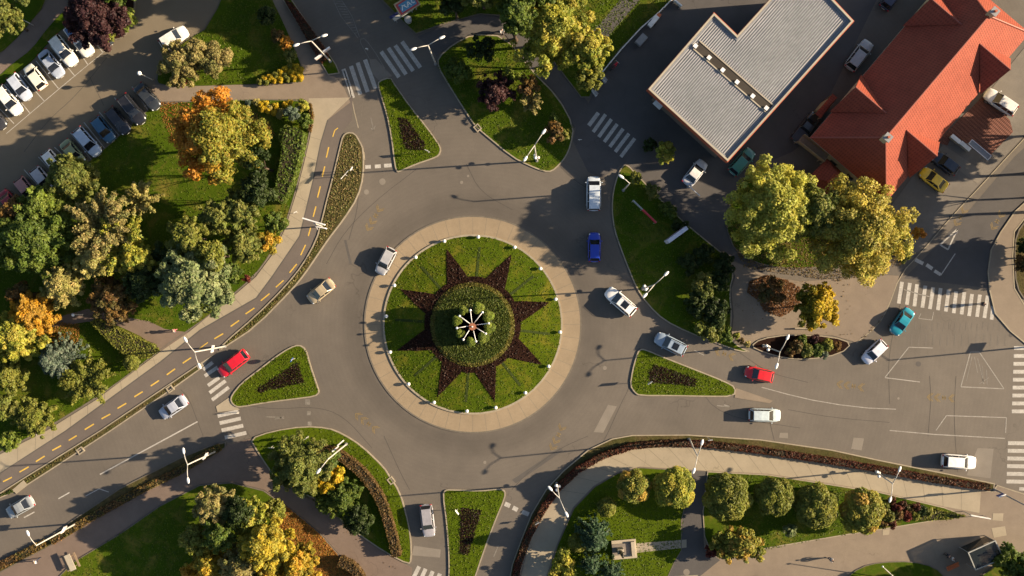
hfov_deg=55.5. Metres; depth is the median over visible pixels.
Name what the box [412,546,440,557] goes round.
give way block
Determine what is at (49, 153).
parked car
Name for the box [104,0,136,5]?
broadleaf tree
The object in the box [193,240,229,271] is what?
broadleaf tree
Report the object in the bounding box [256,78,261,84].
round shrub
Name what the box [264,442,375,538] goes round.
shrub bed
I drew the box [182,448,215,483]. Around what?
street lamp
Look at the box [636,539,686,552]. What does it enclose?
monument path
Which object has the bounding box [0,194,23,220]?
broadleaf tree
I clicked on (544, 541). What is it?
concrete walk
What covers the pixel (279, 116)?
round shrub
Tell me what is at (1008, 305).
pavement
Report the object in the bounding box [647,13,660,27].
utility trailer
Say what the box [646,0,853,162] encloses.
sports hall
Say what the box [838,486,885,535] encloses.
ball tree
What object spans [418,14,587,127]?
pavement
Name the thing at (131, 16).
broadleaf tree
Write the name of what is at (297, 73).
round shrub
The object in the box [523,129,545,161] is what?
street lamp
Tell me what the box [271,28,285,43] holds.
broadleaf tree
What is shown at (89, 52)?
parked car
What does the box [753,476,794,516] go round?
ball tree
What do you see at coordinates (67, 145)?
parked car
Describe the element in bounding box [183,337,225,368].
street lamp
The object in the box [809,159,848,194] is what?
porch
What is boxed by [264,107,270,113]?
round shrub
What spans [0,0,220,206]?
car park surface
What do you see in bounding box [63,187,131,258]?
feathery tree
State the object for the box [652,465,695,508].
ball tree
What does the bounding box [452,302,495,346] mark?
topiary tower
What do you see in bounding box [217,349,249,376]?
car
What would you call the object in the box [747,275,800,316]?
fallen leaves
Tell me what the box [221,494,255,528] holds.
broadleaf tree
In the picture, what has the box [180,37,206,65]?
broadleaf tree
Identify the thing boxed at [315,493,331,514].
broadleaf tree
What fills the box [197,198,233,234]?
broadleaf tree
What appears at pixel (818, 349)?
round shrub
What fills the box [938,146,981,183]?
forecourt path
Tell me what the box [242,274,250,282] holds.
shrub
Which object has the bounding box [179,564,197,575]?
broadleaf tree
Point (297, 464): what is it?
broadleaf tree
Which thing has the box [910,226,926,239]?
broadleaf tree
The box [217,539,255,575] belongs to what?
broadleaf tree
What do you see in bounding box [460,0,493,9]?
broadleaf tree
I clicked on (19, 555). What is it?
hedge
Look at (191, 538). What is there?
broadleaf tree
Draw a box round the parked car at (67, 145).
[59,138,86,160]
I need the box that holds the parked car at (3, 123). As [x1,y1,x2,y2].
[0,112,7,130]
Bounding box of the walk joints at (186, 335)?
[17,137,319,460]
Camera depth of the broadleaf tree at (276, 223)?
123.45 m
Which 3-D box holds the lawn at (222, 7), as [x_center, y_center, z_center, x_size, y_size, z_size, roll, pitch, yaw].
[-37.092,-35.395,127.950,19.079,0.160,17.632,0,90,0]
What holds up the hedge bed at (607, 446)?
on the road
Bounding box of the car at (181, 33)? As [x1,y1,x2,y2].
[157,26,188,50]
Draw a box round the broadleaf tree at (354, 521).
[342,505,374,535]
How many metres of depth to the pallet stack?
127.22 m
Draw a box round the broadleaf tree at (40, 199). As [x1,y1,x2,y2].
[20,182,71,222]
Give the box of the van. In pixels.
[585,176,602,210]
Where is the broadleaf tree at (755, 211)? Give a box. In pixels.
[722,153,820,262]
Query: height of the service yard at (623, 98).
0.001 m
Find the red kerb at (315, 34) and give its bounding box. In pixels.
[283,0,339,74]
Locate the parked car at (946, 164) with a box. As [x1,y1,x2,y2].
[931,151,960,175]
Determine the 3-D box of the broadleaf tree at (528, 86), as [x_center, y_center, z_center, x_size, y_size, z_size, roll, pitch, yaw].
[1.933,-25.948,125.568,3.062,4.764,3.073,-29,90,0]
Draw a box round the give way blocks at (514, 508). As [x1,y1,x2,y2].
[504,502,529,515]
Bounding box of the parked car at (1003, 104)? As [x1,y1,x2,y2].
[983,88,1018,116]
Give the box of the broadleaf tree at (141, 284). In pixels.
[122,265,160,303]
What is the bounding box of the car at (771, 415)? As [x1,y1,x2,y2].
[748,408,780,423]
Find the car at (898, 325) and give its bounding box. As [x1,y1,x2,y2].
[888,306,914,335]
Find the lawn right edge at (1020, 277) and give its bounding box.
[1016,225,1023,295]
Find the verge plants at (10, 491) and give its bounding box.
[1,489,13,495]
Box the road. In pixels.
[0,0,1023,575]
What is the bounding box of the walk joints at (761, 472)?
[562,448,961,508]
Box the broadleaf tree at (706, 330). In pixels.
[694,317,724,342]
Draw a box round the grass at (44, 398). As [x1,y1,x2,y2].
[0,323,157,436]
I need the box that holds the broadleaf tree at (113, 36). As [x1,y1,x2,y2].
[107,33,115,41]
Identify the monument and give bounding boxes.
[611,539,636,559]
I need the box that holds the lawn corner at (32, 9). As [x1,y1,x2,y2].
[0,0,44,51]
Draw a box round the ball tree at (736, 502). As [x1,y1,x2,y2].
[701,472,753,521]
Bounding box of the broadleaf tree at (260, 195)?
[240,175,279,207]
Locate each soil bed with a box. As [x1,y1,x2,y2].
[258,364,302,391]
[400,118,423,148]
[460,509,479,553]
[650,367,695,385]
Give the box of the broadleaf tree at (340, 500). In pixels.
[323,477,363,518]
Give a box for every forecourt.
[890,49,1023,255]
[938,97,1012,153]
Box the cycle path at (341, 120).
[0,96,352,491]
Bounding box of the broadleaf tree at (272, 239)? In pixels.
[257,228,282,254]
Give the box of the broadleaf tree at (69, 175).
[43,153,100,205]
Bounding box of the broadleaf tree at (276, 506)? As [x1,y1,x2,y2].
[264,497,285,518]
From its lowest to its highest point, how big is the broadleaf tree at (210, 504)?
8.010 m
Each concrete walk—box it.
[0,98,348,471]
[522,447,980,575]
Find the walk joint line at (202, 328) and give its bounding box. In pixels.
[0,120,327,472]
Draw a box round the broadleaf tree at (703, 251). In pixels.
[692,243,715,265]
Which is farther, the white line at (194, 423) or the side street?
the side street
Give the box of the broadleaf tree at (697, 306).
[683,290,708,319]
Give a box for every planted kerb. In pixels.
[67,0,135,40]
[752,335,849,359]
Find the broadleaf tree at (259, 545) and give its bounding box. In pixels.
[236,512,295,571]
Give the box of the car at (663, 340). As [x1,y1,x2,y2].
[654,332,687,356]
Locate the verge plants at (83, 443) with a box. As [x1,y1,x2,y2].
[27,376,184,481]
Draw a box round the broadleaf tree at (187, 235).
[164,215,209,257]
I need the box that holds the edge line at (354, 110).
[344,70,364,159]
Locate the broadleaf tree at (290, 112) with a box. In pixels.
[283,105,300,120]
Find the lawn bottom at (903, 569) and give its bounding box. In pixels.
[850,562,942,575]
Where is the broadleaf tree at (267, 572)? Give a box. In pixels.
[254,557,283,575]
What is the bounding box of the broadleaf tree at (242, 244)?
[222,225,266,263]
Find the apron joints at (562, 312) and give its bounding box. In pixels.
[366,219,579,429]
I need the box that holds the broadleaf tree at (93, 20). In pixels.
[62,0,131,52]
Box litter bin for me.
[404,16,411,23]
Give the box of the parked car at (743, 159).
[727,147,755,176]
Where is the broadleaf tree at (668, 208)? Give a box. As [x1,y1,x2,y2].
[658,201,677,219]
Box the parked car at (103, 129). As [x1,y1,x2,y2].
[90,115,116,142]
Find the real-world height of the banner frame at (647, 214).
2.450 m
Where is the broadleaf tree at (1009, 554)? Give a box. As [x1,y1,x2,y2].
[990,541,1020,575]
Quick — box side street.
[905,148,1023,287]
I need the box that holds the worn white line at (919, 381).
[694,289,1006,438]
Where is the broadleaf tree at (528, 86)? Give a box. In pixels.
[516,73,540,96]
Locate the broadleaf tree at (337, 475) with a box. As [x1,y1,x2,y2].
[329,465,344,483]
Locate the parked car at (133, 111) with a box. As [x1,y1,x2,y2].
[116,92,146,125]
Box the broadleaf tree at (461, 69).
[442,56,472,84]
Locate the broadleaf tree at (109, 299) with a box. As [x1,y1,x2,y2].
[85,273,137,326]
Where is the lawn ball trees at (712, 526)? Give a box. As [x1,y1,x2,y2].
[704,472,954,550]
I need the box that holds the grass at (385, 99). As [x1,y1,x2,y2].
[379,78,437,169]
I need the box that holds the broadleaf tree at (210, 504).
[192,483,235,525]
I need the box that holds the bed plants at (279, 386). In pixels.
[256,363,304,392]
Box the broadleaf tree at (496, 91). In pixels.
[476,70,516,111]
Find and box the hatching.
[966,357,988,383]
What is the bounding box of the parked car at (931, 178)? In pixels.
[919,167,949,192]
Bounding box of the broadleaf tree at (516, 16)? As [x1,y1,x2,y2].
[495,0,538,42]
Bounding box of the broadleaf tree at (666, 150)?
[655,141,675,164]
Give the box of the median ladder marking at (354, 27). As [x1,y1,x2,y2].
[333,0,389,76]
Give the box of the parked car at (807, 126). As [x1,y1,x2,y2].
[790,112,820,145]
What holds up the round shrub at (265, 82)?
on the lawn at (222, 7)
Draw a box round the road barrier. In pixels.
[673,0,681,8]
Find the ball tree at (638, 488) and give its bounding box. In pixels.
[616,468,651,503]
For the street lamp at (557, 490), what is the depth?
119.06 m
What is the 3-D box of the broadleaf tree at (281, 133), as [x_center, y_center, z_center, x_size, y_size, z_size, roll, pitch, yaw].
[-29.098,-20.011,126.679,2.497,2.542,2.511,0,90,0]
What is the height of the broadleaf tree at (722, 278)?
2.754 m
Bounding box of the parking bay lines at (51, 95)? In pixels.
[0,45,147,184]
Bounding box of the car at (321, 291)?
[307,277,335,303]
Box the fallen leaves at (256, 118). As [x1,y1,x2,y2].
[239,103,274,136]
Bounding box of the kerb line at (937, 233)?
[856,138,1023,343]
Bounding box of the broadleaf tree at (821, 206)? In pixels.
[789,182,844,237]
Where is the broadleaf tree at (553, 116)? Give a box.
[548,111,558,121]
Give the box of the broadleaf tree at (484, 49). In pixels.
[465,34,495,62]
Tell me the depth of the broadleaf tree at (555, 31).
118.44 m
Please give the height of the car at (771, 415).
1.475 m
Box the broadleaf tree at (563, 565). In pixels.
[548,546,577,575]
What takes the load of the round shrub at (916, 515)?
on the lawn ball trees at (712, 526)
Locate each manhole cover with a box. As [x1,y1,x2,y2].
[379,178,385,184]
[683,569,689,574]
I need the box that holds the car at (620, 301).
[604,287,637,316]
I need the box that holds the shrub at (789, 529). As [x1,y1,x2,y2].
[782,524,796,537]
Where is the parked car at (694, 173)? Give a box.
[682,159,707,186]
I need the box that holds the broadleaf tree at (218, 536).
[201,518,238,554]
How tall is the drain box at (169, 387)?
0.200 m
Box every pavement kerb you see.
[519,446,1023,575]
[987,203,1023,342]
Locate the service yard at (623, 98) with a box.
[573,0,875,275]
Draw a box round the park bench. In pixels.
[946,562,958,570]
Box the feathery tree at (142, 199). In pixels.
[116,180,164,216]
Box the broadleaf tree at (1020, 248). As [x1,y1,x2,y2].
[1015,237,1023,252]
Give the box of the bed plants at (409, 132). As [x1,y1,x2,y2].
[398,117,424,150]
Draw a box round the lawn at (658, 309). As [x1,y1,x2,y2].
[613,165,744,350]
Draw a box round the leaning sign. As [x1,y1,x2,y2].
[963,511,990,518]
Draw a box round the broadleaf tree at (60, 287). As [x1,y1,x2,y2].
[39,261,85,310]
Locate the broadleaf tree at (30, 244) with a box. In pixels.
[0,195,80,279]
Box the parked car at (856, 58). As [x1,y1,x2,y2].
[844,39,873,71]
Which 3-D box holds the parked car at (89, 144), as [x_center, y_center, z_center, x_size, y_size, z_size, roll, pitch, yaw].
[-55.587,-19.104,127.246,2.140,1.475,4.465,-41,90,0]
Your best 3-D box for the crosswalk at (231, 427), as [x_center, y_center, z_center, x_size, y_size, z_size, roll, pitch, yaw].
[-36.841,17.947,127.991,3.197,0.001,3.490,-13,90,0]
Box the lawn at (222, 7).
[157,0,300,85]
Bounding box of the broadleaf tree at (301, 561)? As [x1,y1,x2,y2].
[281,541,321,575]
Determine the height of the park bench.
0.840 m
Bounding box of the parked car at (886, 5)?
[879,0,896,11]
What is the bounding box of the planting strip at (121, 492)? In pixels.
[0,443,224,570]
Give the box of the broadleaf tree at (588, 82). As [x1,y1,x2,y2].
[575,64,604,90]
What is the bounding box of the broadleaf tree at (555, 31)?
[504,0,595,78]
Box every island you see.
[68,0,133,38]
[232,346,317,405]
[379,79,439,170]
[384,236,560,412]
[444,490,503,575]
[632,350,733,395]
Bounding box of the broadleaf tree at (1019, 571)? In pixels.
[1005,551,1023,575]
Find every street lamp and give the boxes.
[26,522,75,545]
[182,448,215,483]
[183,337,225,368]
[293,34,331,62]
[302,217,326,229]
[316,440,347,473]
[389,9,413,21]
[410,36,444,65]
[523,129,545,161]
[548,482,567,516]
[618,174,629,191]
[641,271,668,297]
[687,438,703,473]
[762,334,789,368]
[875,466,900,502]
[993,488,1023,504]
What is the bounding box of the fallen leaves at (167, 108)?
[160,101,189,138]
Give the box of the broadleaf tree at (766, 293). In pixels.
[757,274,785,304]
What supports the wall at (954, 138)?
on the forecourt at (934, 208)
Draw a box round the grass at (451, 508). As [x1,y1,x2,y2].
[445,491,502,575]
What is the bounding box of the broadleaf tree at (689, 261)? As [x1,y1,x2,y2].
[675,253,699,276]
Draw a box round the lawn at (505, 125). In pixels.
[439,35,571,170]
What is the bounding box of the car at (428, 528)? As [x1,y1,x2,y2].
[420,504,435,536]
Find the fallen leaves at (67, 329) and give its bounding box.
[44,322,79,348]
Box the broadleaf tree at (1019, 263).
[1013,254,1023,272]
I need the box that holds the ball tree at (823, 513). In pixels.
[792,481,838,529]
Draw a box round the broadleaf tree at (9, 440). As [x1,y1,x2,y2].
[0,430,20,452]
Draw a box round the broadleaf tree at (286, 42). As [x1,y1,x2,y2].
[279,35,293,50]
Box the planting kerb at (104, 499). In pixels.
[0,442,225,572]
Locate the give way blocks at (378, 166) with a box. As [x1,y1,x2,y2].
[365,163,391,168]
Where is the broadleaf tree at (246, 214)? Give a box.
[221,188,260,232]
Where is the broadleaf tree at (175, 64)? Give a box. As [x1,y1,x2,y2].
[156,39,202,88]
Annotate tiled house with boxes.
[810,0,1023,197]
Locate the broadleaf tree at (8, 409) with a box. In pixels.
[0,393,21,420]
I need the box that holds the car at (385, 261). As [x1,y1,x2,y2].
[375,246,396,275]
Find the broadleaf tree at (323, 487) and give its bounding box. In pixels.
[316,478,335,493]
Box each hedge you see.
[0,539,47,569]
[49,444,221,544]
[90,318,159,359]
[275,126,306,203]
[285,0,328,63]
[308,102,314,132]
[319,444,401,557]
[337,555,365,575]
[512,486,560,575]
[558,439,665,489]
[664,439,834,464]
[833,458,990,490]
[912,509,965,521]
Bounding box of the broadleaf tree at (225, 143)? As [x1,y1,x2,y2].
[168,85,272,185]
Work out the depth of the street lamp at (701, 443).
117.96 m
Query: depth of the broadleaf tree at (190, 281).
120.02 m
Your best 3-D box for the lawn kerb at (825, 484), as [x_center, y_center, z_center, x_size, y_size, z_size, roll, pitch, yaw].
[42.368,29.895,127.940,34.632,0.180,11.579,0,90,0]
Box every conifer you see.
[38,331,89,380]
[574,513,612,552]
[576,550,602,574]
[596,554,625,575]
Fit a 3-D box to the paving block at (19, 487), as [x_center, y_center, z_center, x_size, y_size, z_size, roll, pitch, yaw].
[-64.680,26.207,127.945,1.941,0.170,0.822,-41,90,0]
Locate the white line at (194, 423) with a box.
[24,229,957,517]
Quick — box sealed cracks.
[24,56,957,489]
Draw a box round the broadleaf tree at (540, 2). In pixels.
[526,0,555,7]
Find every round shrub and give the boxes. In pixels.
[122,354,140,370]
[245,100,251,106]
[252,98,259,106]
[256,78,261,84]
[258,104,264,112]
[262,79,268,85]
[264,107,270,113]
[266,74,272,81]
[270,77,276,83]
[270,110,276,115]
[272,71,278,78]
[272,102,278,109]
[276,113,283,119]
[277,69,282,75]
[277,76,283,83]
[277,108,283,112]
[281,101,287,106]
[282,65,287,72]
[284,76,290,82]
[287,68,294,75]
[290,75,296,81]
[292,63,298,70]
[294,70,300,77]
[296,74,303,81]
[297,66,304,73]
[568,533,585,552]
[596,497,616,517]
[732,332,739,339]
[737,337,743,344]
[743,341,750,347]
[784,347,795,356]
[789,340,803,353]
[795,334,806,343]
[801,342,813,357]
[808,334,818,343]
[812,342,824,357]
[820,351,827,359]
[821,338,833,351]
[833,341,841,351]
[879,520,887,528]
[883,501,889,511]
[886,496,896,505]
[886,509,895,522]
[888,520,896,529]
[890,503,901,511]
[893,510,903,519]
[899,499,906,509]
[903,510,911,521]
[904,504,913,513]
[911,502,920,512]
[911,511,919,520]
[917,504,926,516]
[926,507,933,517]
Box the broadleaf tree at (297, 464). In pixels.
[268,430,333,497]
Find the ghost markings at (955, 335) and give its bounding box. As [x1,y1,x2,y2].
[911,322,1005,345]
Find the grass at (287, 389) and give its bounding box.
[234,346,317,405]
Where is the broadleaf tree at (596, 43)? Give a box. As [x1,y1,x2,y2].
[570,28,613,75]
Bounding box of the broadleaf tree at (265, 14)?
[257,5,276,25]
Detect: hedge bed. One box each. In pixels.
[284,0,337,73]
[511,436,993,575]
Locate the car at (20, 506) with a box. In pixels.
[6,495,35,517]
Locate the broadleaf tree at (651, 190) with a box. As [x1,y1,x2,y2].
[645,183,660,200]
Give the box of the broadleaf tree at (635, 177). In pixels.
[630,171,641,184]
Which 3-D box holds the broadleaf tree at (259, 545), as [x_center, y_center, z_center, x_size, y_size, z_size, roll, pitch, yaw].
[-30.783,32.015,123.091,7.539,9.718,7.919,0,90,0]
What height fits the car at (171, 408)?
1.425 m
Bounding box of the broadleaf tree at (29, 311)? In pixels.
[8,290,61,335]
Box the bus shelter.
[959,535,1001,570]
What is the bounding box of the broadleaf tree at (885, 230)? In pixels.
[807,173,920,287]
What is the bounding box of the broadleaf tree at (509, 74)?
[502,66,520,80]
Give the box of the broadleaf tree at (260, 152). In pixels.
[243,146,273,185]
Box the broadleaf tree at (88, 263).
[72,240,118,279]
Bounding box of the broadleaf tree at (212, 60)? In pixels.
[197,39,233,79]
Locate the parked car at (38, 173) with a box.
[29,165,52,186]
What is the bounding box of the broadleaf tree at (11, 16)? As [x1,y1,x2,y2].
[0,0,28,37]
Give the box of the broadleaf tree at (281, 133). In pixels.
[278,124,295,142]
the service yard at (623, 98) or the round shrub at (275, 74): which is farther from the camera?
the service yard at (623, 98)
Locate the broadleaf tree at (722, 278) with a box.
[711,268,729,291]
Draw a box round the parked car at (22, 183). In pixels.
[13,175,31,196]
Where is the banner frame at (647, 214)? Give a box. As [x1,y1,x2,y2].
[632,200,656,223]
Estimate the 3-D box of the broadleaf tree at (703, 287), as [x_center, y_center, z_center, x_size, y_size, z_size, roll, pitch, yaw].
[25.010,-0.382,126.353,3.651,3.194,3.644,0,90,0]
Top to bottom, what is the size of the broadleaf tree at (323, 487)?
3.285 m
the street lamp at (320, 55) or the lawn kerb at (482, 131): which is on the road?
the lawn kerb at (482, 131)
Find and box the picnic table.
[62,552,80,570]
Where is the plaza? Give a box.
[730,261,898,343]
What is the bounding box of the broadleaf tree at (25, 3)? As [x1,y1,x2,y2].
[13,0,29,6]
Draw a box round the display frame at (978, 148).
[966,139,991,159]
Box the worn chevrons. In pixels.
[355,204,1005,449]
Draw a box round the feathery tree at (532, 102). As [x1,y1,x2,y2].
[519,92,542,114]
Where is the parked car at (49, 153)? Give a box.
[40,148,57,166]
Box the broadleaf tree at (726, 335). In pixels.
[715,325,732,342]
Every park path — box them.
[0,0,67,74]
[51,309,187,351]
[574,0,638,58]
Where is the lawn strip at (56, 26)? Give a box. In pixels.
[0,13,64,84]
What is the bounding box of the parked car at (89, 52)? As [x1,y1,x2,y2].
[63,28,94,57]
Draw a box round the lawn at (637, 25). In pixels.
[384,0,669,95]
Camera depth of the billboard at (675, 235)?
124.28 m
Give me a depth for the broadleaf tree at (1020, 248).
126.33 m
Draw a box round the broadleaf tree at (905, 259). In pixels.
[900,250,910,263]
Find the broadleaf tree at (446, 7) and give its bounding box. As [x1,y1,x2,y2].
[439,0,465,18]
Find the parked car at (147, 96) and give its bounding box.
[133,81,160,110]
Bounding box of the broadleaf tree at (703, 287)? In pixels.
[691,271,718,298]
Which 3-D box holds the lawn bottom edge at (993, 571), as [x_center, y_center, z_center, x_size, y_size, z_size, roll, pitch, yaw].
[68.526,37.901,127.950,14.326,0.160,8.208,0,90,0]
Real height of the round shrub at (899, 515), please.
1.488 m
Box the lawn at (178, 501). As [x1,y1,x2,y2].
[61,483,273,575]
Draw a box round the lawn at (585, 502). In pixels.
[550,468,690,575]
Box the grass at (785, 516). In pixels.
[721,475,937,549]
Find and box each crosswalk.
[202,361,229,400]
[217,410,246,438]
[342,59,376,97]
[380,41,421,77]
[412,566,441,575]
[587,112,635,156]
[897,282,993,319]
[1006,441,1023,490]
[1012,346,1023,412]
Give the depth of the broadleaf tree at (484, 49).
124.16 m
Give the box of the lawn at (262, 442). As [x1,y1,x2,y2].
[252,427,409,561]
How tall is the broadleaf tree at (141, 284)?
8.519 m
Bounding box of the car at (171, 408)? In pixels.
[159,394,188,418]
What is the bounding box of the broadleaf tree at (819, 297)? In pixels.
[793,281,839,331]
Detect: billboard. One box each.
[393,0,420,17]
[664,226,687,243]
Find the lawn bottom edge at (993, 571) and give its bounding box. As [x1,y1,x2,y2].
[983,554,1023,575]
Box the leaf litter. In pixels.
[280,508,351,575]
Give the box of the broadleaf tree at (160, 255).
[149,240,175,264]
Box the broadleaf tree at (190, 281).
[152,243,235,323]
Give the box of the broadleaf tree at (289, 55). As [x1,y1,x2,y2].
[283,49,297,62]
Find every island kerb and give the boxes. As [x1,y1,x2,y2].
[230,345,319,406]
[378,78,440,171]
[383,234,562,414]
[443,489,505,575]
[630,349,735,396]
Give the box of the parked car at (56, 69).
[37,48,65,78]
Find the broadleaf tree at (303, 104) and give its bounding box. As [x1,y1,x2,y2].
[295,98,309,113]
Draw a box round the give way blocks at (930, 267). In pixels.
[915,258,940,275]
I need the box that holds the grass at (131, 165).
[0,99,307,328]
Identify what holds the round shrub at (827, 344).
on the planted bed at (776, 343)
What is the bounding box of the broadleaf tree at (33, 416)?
[10,396,58,438]
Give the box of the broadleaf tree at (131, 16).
[111,3,137,32]
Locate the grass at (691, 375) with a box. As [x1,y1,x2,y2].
[632,353,731,394]
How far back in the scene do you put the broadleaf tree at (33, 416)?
125.11 m
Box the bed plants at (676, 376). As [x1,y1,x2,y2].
[649,365,696,386]
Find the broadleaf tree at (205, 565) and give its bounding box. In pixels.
[184,546,232,575]
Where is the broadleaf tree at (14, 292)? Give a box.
[4,280,38,304]
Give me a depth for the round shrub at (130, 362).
126.06 m
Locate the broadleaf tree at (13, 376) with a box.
[0,360,29,395]
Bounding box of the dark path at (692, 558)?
[669,471,719,575]
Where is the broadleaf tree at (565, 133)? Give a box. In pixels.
[561,128,571,140]
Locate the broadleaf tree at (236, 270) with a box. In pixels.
[225,261,244,284]
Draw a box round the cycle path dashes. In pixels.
[3,128,337,481]
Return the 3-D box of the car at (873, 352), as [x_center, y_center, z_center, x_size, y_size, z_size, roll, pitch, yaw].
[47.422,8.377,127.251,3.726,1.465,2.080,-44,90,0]
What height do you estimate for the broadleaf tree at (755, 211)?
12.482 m
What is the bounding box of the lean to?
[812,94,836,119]
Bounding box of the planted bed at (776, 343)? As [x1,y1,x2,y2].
[754,336,848,358]
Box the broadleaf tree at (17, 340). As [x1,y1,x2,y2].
[0,310,51,362]
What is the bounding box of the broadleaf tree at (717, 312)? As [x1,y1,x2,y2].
[703,296,730,328]
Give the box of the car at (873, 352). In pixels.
[861,338,888,364]
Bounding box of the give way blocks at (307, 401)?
[305,399,311,425]
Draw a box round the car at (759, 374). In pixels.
[744,365,774,382]
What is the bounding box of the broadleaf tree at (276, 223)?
[263,211,289,234]
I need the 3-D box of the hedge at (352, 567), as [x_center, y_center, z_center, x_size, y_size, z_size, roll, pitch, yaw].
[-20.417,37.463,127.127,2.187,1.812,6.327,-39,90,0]
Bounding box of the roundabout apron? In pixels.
[365,217,579,431]
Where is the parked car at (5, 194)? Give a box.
[0,188,20,204]
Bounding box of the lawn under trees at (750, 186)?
[728,168,904,266]
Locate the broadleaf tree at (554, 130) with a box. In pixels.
[544,120,564,143]
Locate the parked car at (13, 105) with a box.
[0,83,23,115]
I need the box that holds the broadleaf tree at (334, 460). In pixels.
[320,449,340,467]
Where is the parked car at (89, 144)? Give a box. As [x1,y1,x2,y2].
[71,125,101,156]
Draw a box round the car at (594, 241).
[587,232,601,261]
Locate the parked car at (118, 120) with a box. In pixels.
[104,105,131,134]
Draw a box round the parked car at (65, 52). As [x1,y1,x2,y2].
[48,34,78,66]
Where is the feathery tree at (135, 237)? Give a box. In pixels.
[99,215,145,275]
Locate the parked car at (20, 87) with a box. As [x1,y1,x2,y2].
[6,72,33,101]
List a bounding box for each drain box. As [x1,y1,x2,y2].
[76,446,84,454]
[165,385,174,392]
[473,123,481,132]
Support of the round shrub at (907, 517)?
on the lawn ball trees at (712, 526)
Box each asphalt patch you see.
[344,240,562,482]
[594,405,993,477]
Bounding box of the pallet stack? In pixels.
[635,33,647,46]
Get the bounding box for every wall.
[949,134,960,143]
[958,141,971,151]
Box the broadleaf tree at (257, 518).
[234,495,268,534]
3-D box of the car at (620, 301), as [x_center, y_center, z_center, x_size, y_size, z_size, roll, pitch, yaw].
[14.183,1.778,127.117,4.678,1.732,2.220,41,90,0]
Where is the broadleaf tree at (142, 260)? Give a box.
[117,242,159,274]
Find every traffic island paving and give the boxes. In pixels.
[216,398,239,411]
[370,59,391,80]
[735,388,771,402]
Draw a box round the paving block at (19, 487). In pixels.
[13,480,26,493]
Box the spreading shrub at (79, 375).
[57,348,116,405]
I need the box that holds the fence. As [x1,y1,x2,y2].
[602,0,671,71]
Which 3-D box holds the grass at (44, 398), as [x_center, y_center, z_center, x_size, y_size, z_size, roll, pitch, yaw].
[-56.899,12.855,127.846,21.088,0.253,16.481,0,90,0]
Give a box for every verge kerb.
[0,365,199,497]
[219,132,363,349]
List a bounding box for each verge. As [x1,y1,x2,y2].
[0,367,197,496]
[224,133,362,344]
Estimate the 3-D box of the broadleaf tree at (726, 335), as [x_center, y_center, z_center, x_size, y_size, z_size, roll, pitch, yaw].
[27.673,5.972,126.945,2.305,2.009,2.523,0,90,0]
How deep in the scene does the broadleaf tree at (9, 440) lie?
125.72 m
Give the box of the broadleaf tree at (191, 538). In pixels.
[178,523,206,555]
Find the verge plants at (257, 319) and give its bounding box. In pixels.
[227,290,286,342]
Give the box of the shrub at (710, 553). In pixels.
[704,545,718,557]
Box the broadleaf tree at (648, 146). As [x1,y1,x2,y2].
[642,137,657,152]
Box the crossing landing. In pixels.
[200,355,212,367]
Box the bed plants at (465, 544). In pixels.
[459,507,481,555]
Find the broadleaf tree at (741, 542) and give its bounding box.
[709,525,765,564]
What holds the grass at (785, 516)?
on the lawn ball trees at (712, 526)
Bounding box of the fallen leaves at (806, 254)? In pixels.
[725,224,904,280]
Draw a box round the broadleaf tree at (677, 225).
[670,218,688,237]
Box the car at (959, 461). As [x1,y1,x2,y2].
[941,453,975,470]
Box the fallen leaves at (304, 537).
[279,504,350,575]
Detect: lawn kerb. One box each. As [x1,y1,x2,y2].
[0,99,310,451]
[60,482,351,575]
[251,426,411,563]
[382,0,672,97]
[438,34,573,171]
[549,467,691,575]
[612,164,748,351]
[703,471,958,548]
[727,166,903,267]
[848,561,943,575]
[1014,222,1023,298]
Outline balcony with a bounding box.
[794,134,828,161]
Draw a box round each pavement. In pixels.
[0,439,411,575]
[152,0,349,116]
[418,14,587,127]
[519,467,1023,575]
[989,205,1023,340]
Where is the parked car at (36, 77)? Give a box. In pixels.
[23,63,48,90]
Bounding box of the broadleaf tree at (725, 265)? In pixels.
[712,252,735,274]
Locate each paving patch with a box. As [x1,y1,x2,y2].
[883,529,889,534]
[992,513,1002,520]
[992,526,1006,537]
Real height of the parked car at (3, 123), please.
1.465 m

